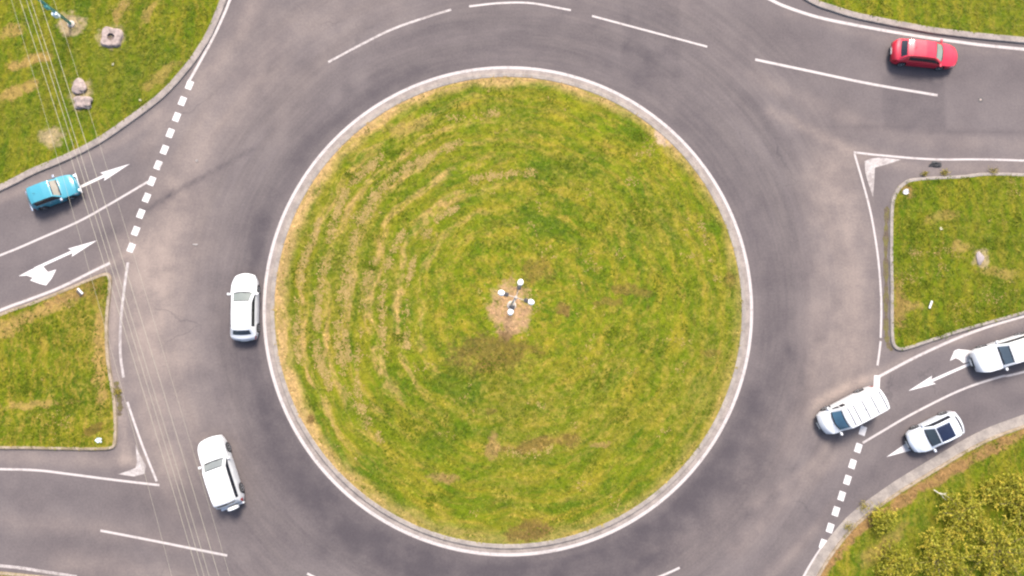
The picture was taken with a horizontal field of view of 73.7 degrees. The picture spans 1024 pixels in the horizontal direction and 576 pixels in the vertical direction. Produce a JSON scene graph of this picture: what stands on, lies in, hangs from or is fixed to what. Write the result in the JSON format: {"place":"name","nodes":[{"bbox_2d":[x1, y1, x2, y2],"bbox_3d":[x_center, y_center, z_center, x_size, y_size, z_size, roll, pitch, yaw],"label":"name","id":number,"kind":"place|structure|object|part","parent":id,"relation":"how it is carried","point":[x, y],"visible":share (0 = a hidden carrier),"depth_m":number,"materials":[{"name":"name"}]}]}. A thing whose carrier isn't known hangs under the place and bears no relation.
{"place":"outdoors","nodes":[
{"label":"outdoors","id":0,"kind":"place"},
{"bbox_2d":[0,276,114,450],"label":"median grass","id":1,"kind":"structure","parent":0,"point":[46,354],"depth_m":47.16,"materials":[{"name":"green plant"}]},
{"bbox_2d":[32,294,76,439],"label":"dry clippings","id":2,"kind":"object","parent":1,"relation":"on","point":[51,376],"visible":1,"depth_m":47.10,"materials":[{"name":"plant"}]},
{"bbox_2d":[76,288,82,296],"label":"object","id":3,"kind":"object","parent":1,"relation":"on","point":[79,292],"visible":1,"depth_m":47.54,"materials":[{"name":"white plastic"}]},
{"bbox_2d":[0,0,1023,575],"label":"road","id":4,"kind":"structure","parent":0,"point":[810,136],"depth_m":48.80,"materials":[{"name":"grey asphalt"}]},
{"bbox_2d":[25,173,82,210],"bbox_3d":[-32.015,-6.727,47.471,3.647,1.548,1.950,-21,86,-3],"label":"car","id":5,"kind":"object","parent":4,"relation":"on","point":[45,195],"visible":0.99,"depth_m":47.26,"materials":[{"name":"teal paint"}]},
{"bbox_3d":[-32.519,-5.842,46.993,0.732,0.388,0.158,-21,86,-3],"label":"side window","id":6,"kind":"part","parent":5,"relation":"part of","materials":[{"name":"black glass"}]},
{"bbox_3d":[-31.685,-6.157,47.090,0.921,0.493,0.167,-21,86,-3],"label":"side window","id":7,"kind":"part","parent":5,"relation":"part of","materials":[{"name":"black glass"}]},
{"bbox_3d":[-31.643,-6.025,47.607,1.030,0.531,0.018,-21,86,-3],"label":"door","id":8,"kind":"part","parent":5,"relation":"part of","materials":[{"name":"teal paint"}]},
{"bbox_2d":[0,273,117,450],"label":"median kerb","id":9,"kind":"structure","parent":4,"relation":"on","point":[114,401],"depth_m":47.31,"materials":[{"name":"concrete"}]},
{"bbox_2d":[114,381,122,415],"bbox_3d":[-27.213,7.646,47.244,0.552,0.001,2.396,-9,86,-2],"label":"median gutter","id":10,"kind":"object","parent":4,"relation":"on","point":[119,401],"visible":1,"depth_m":47.24,"materials":[{"name":"grey concrete"}]},
{"bbox_2d":[113,388,121,396],"bbox_3d":[-27.241,7.193,47.129,0.658,0.328,0.644,-16,86,-3],"label":"weed","id":11,"kind":"object","parent":10,"relation":"on","point":[116,392],"visible":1,"depth_m":47.14,"materials":[{"name":"green plant"}]},
{"bbox_2d":[198,435,244,511],"bbox_3d":[-19.757,12.555,46.100,2.210,1.951,5.140,-20,86,-3],"label":"car","id":12,"kind":"object","parent":4,"relation":"on","point":[225,487],"visible":1,"depth_m":45.75,"materials":[{"name":"white paint"}]},
{"bbox_3d":[-19.056,14.419,45.472,1.265,0.305,0.166,-20,86,-3],"label":"rear window","id":13,"kind":"part","parent":12,"relation":"part of","materials":[{"name":"grey glass"}]},
{"bbox_3d":[-19.082,11.911,45.788,0.101,0.466,1.007,-20,86,-3],"label":"side window","id":14,"kind":"part","parent":12,"relation":"part of","materials":[{"name":"black glass"}]},
{"bbox_3d":[-18.748,12.845,45.650,0.094,0.334,0.795,-20,86,-3],"label":"side window","id":15,"kind":"part","parent":12,"relation":"part of","materials":[{"name":"black glass"}]},
{"bbox_3d":[-19.043,11.899,46.389,0.020,0.673,1.178,-20,86,-3],"label":"door","id":16,"kind":"part","parent":12,"relation":"part of","materials":[{"name":"white paint"}]},
{"bbox_3d":[-18.469,13.635,45.610,0.095,0.341,0.703,-20,86,-3],"label":"side window","id":17,"kind":"part","parent":12,"relation":"part of","materials":[{"name":"black glass"}]},
{"bbox_3d":[-18.702,12.847,46.319,0.018,0.675,0.841,-19,86,-3],"label":"door","id":18,"kind":"part","parent":12,"relation":"part of","materials":[{"name":"white paint"}]},
{"bbox_2d":[227,273,260,340],"bbox_3d":[-18.545,1.308,47.207,2.150,1.602,4.743,-1,85,-2],"label":"car","id":19,"kind":"object","parent":4,"relation":"on","point":[244,309],"visible":1,"depth_m":46.88,"materials":[{"name":"white paint"}]},
{"bbox_3d":[-18.496,3.056,46.698,1.246,0.282,0.345,-1,85,-2],"label":"rear window","id":20,"kind":"part","parent":19,"relation":"part of","materials":[{"name":"black glass"}]},
{"bbox_3d":[-17.751,2.201,46.808,0.127,0.275,0.887,-1,85,-2],"label":"side window","id":21,"kind":"part","parent":19,"relation":"part of","materials":[{"name":"black glass"}]},
{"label":"side window","id":22,"kind":"part","parent":19,"relation":"part of","materials":[{"name":"black glass"}]},
{"bbox_3d":[-17.656,2.146,47.350,0.018,0.560,0.791,-1,85,-2],"label":"door","id":23,"kind":"part","parent":19,"relation":"part of","materials":[{"name":"white paint"}]},
{"bbox_3d":[-17.678,1.063,47.440,0.019,0.559,1.382,-1,85,-2],"label":"door","id":24,"kind":"part","parent":19,"relation":"part of","materials":[{"name":"white paint"}]},
{"bbox_2d":[270,73,745,548],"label":"island kerb","id":25,"kind":"structure","parent":4,"relation":"on","point":[354,489],"depth_m":48.31,"materials":[{"name":"concrete"}]},
{"bbox_2d":[271,75,743,545],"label":"island grass","id":26,"kind":"structure","parent":25,"relation":"on","point":[453,524],"depth_m":48.08,"materials":[{"name":"green plant"}]},
{"bbox_2d":[277,90,719,515],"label":"dry clippings","id":27,"kind":"object","parent":26,"relation":"on","point":[321,365],"visible":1,"depth_m":48.03,"materials":[{"name":"beige plant"}]},
{"bbox_2d":[498,279,533,315],"bbox_3d":[0.100,0.854,43.642,1.692,8.640,1.673,-26,87,-4],"label":"street lamp","id":28,"kind":"object","parent":26,"relation":"on","point":[511,305],"visible":1,"depth_m":39.40,"materials":[{"name":"metal"}]},
{"bbox_2d":[266,69,749,552],"bbox_3d":[-0.110,1.160,48.575,34.408,0.010,34.408,0,85,-2],"label":"island gutter","id":29,"kind":"object","parent":4,"relation":"on","point":[421,534],"visible":1,"depth_m":48.42,"materials":[{"name":"concrete"}]},
{"bbox_2d":[0,0,1023,191],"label":"roadside kerb","id":30,"kind":"structure","parent":4,"relation":"on","point":[165,91],"depth_m":49.29,"materials":[{"name":"concrete"}]},
{"bbox_2d":[0,425,1023,575],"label":"verge kerb","id":31,"kind":"structure","parent":4,"relation":"on","point":[837,546],"depth_m":48.24,"materials":[{"name":"concrete"}]},
{"bbox_2d":[815,386,889,434],"bbox_3d":[23.752,8.616,47.636,4.777,2.114,2.150,-26,87,-4],"label":"van","id":32,"kind":"object","parent":4,"relation":"on","point":[857,407],"visible":1,"depth_m":46.95,"materials":[{"name":"white paint"}]},
{"bbox_3d":[23.477,7.794,48.030,1.042,0.622,0.018,-26,87,-4],"label":"door","id":33,"kind":"part","parent":32,"relation":"part of","materials":[{"name":"white paint"}]},
{"bbox_2d":[883,206,892,350],"bbox_3d":[27.201,-0.736,49.544,0.708,0.001,10.564,1,85,-2],"label":"splitter gutter","id":34,"kind":"object","parent":4,"relation":"on","point":[886,275],"visible":1,"depth_m":49.55,"materials":[{"name":"grey concrete"}]},
{"bbox_2d":[806,415,1023,575],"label":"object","id":35,"kind":"object","parent":4,"relation":"on","point":[853,517],"visible":1,"depth_m":48.42,"materials":[{"name":"concrete"}]},
{"bbox_2d":[857,500,871,512],"bbox_3d":[24.772,15.298,47.971,1.218,0.376,1.062,0,85,-2],"label":"weed","id":36,"kind":"object","parent":35,"relation":"on","point":[864,505],"visible":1,"depth_m":48.04,"materials":[{"name":"green plant"}]},
{"bbox_2d":[890,38,957,69],"bbox_3d":[30.452,-17.267,50.151,5.028,1.612,2.110,6,85,-1],"label":"car","id":37,"kind":"object","parent":4,"relation":"on","point":[924,54],"visible":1,"depth_m":49.87,"materials":[{"name":"red paint"}]},
{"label":"rear window","id":38,"kind":"part","parent":37,"relation":"part of","materials":[{"name":"black glass"}]},
{"bbox_3d":[29.475,-16.488,50.244,0.841,0.565,0.017,6,85,-1],"label":"door","id":39,"kind":"part","parent":37,"relation":"part of","materials":[{"name":"red paint"}]},
{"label":"side window","id":40,"kind":"part","parent":37,"relation":"part of","materials":[{"name":"black glass"}]},
{"bbox_3d":[30.626,-16.376,50.274,1.474,0.563,0.020,6,85,-1],"label":"door","id":41,"kind":"part","parent":37,"relation":"part of","materials":[{"name":"red paint"}]},
{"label":"side window","id":42,"kind":"part","parent":37,"relation":"part of","materials":[{"name":"black glass"}]},
{"bbox_2d":[904,411,964,451],"bbox_3d":[29.809,10.162,47.922,4.099,1.661,2.130,-25,87,-3],"label":"car","id":43,"kind":"object","parent":4,"relation":"on","point":[939,429],"visible":1,"depth_m":47.67,"materials":[{"name":"silver metal"}]},
{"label":"door","id":44,"kind":"part","parent":43,"relation":"part of","materials":[{"name":"silver metal"}]},
{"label":"side window","id":45,"kind":"part","parent":43,"relation":"part of","materials":[{"name":"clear glass"}]},
{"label":"side window","id":46,"kind":"part","parent":43,"relation":"part of","materials":[{"name":"black glass"}]},
{"bbox_2d":[889,173,1023,350],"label":"splitter kerb","id":47,"kind":"structure","parent":4,"relation":"on","point":[891,289],"depth_m":49.50,"materials":[{"name":"concrete"}]},
{"bbox_2d":[938,168,951,176],"bbox_3d":[31.791,-8.539,50.065,0.906,0.403,0.690,31,85,1],"label":"weed","id":48,"kind":"object","parent":47,"relation":"on","point":[944,172],"visible":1,"depth_m":50.12,"materials":[{"name":"green plant"}]},
{"bbox_2d":[988,166,1001,176],"bbox_3d":[35.413,-8.539,50.219,1.065,0.316,1.065,-12,86,-3],"label":"weed","id":49,"kind":"object","parent":47,"relation":"on","point":[990,169],"visible":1,"depth_m":50.23,"materials":[{"name":"green plant"}]},
{"bbox_2d":[969,332,1023,371],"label":"car","id":50,"kind":"object","parent":4,"relation":"on","point":[1000,354],"visible":1,"depth_m":48.20,"materials":[{"name":"white paint"}]},
{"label":"side window","id":51,"kind":"part","parent":50,"relation":"part of","materials":[{"name":"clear glass"}]},
{"bbox_2d":[0,0,1023,183],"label":"roadside grass","id":52,"kind":"structure","parent":0,"point":[177,12],"depth_m":49.01,"materials":[{"name":"green plant"}]},
{"bbox_2d":[38,0,74,26],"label":"utility pole","id":53,"kind":"object","parent":52,"relation":"on","point":[55,13],"visible":0.99,"depth_m":47.29,"materials":[{"name":"metal"}]},
{"bbox_2d":[11,0,171,575],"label":"power cable","id":54,"kind":"object","parent":53,"relation":"attached to","point":[92,282],"visible":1,"depth_m":39.25,"materials":[{"name":"metal"}]},
{"bbox_2d":[20,1,197,573],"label":"power cable","id":55,"kind":"object","parent":53,"relation":"attached to","point":[111,287],"visible":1,"depth_m":39.25,"materials":[{"name":"metal"}]},
{"bbox_2d":[26,0,203,574],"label":"power cable","id":56,"kind":"object","parent":53,"relation":"attached to","point":[118,290],"visible":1,"depth_m":39.24,"materials":[{"name":"metal"}]},
{"bbox_2d":[31,1,208,574],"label":"power cable","id":57,"kind":"object","parent":53,"relation":"attached to","point":[122,288],"visible":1,"depth_m":39.24,"materials":[{"name":"metal"}]},
{"bbox_2d":[40,1,218,575],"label":"power cable","id":58,"kind":"object","parent":53,"relation":"attached to","point":[133,294],"visible":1,"depth_m":39.25,"materials":[{"name":"metal"}]},
{"bbox_2d":[55,5,229,575],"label":"power cable","id":59,"kind":"object","parent":53,"relation":"attached to","point":[144,289],"visible":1,"depth_m":39.30,"materials":[{"name":"metal"}]},
{"bbox_2d":[72,78,86,94],"bbox_3d":[-30.837,-14.388,48.664,1.061,0.350,1.199,0,85,-2],"label":"concrete lump","id":60,"kind":"object","parent":52,"relation":"on","point":[77,88],"visible":0.98,"depth_m":48.57,"materials":[{"name":"grey concrete"}]},
{"bbox_2d":[73,96,92,108],"bbox_3d":[-30.524,-13.211,48.568,1.340,0.398,0.967,0,85,-2],"label":"concrete lump","id":61,"kind":"object","parent":52,"relation":"on","point":[80,102],"visible":0.96,"depth_m":48.45,"materials":[{"name":"grey concrete"}]},
{"bbox_2d":[100,26,123,47],"bbox_3d":[-28.763,-18.016,49.062,1.599,0.270,1.615,7,85,-1],"label":"concrete pit","id":62,"kind":"object","parent":52,"relation":"on","point":[111,42],"visible":1,"depth_m":48.96,"materials":[{"name":"grey concrete"}]},
{"bbox_2d":[0,428,1023,575],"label":"verge grass","id":63,"kind":"structure","parent":0,"point":[864,525],"depth_m":48.17,"materials":[{"name":"green plant"}]},
{"bbox_2d":[845,521,854,532],"bbox_3d":[23.605,16.670,47.789,0.880,0.389,0.862,-19,86,-3],"label":"weed","id":64,"kind":"object","parent":63,"relation":"on","point":[847,526],"visible":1,"depth_m":47.84,"materials":[{"name":"green plant"}]},
{"bbox_2d":[865,502,899,535],"bbox_3d":[25.824,16.233,47.515,2.342,1.190,2.508,0,85,-2],"label":"flowering shrub","id":65,"kind":"object","parent":63,"relation":"on","point":[885,519],"visible":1,"depth_m":47.48,"materials":[{"name":"yellow plant"}]},
{"bbox_2d":[871,535,922,575],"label":"flowering shrub","id":66,"kind":"object","parent":63,"relation":"on","point":[895,562],"visible":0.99,"depth_m":47.29,"materials":[{"name":"yellow plant"}]},
{"bbox_2d":[833,439,1022,571],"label":"dark weeds","id":67,"kind":"object","parent":63,"relation":"on","point":[963,487],"visible":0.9,"depth_m":48.55,"materials":[{"name":"green plant"}]},
{"bbox_2d":[910,526,974,575],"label":"flowering shrub","id":68,"kind":"object","parent":63,"relation":"on","point":[939,556],"visible":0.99,"depth_m":47.28,"materials":[{"name":"green plant"}]},
{"bbox_2d":[933,486,993,539],"bbox_3d":[31.583,15.706,47.635,4.252,1.377,3.672,0,85,-2],"label":"flowering shrub","id":69,"kind":"object","parent":63,"relation":"on","point":[960,514],"visible":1,"depth_m":47.60,"materials":[{"name":"green plant"}]},
{"bbox_2d":[956,508,1023,575],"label":"flowering shrub","id":70,"kind":"object","parent":63,"relation":"on","point":[994,549],"visible":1,"depth_m":47.16,"materials":[{"name":"green plant"}]},
{"bbox_2d":[977,474,1008,505],"bbox_3d":[33.934,14.196,47.932,2.586,1.167,2.255,0,85,-2],"label":"flowering shrub","id":71,"kind":"object","parent":63,"relation":"on","point":[992,490],"visible":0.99,"depth_m":47.86,"materials":[{"name":"yellow plant"}]},
{"bbox_2d":[991,471,1023,533],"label":"flowering shrub","id":72,"kind":"object","parent":63,"relation":"on","point":[1018,510],"visible":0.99,"depth_m":47.62,"materials":[{"name":"yellow plant"}]},
{"bbox_2d":[992,468,1023,503],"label":"flowering shrub","id":73,"kind":"object","parent":63,"relation":"on","point":[1015,485],"visible":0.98,"depth_m":47.75,"materials":[{"name":"yellow plant"}]},
{"bbox_2d":[929,161,941,166],"bbox_3d":[31.170,-9.139,50.262,0.974,0.128,0.441,0,85,-2],"label":"rubber scrap","id":74,"kind":"object","parent":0,"point":[935,163],"visible":1,"depth_m":50.24,"materials":[{"name":"black rubber"}]},
{"bbox_2d":[891,173,1023,350],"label":"grass","id":75,"kind":"structure","parent":0,"point":[971,230],"depth_m":49.76,"materials":[{"name":"green plant"}]},
{"bbox_2d":[895,177,1023,324],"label":"dry clippings","id":76,"kind":"object","parent":75,"relation":"on","point":[914,252],"visible":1,"depth_m":49.60,"materials":[{"name":"green plant"}]},
{"bbox_2d":[976,251,983,264],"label":"stone slab","id":77,"kind":"structure","parent":75,"relation":"on","point":[980,257],"depth_m":49.64,"materials":[{"name":"white stone"}]}
]}

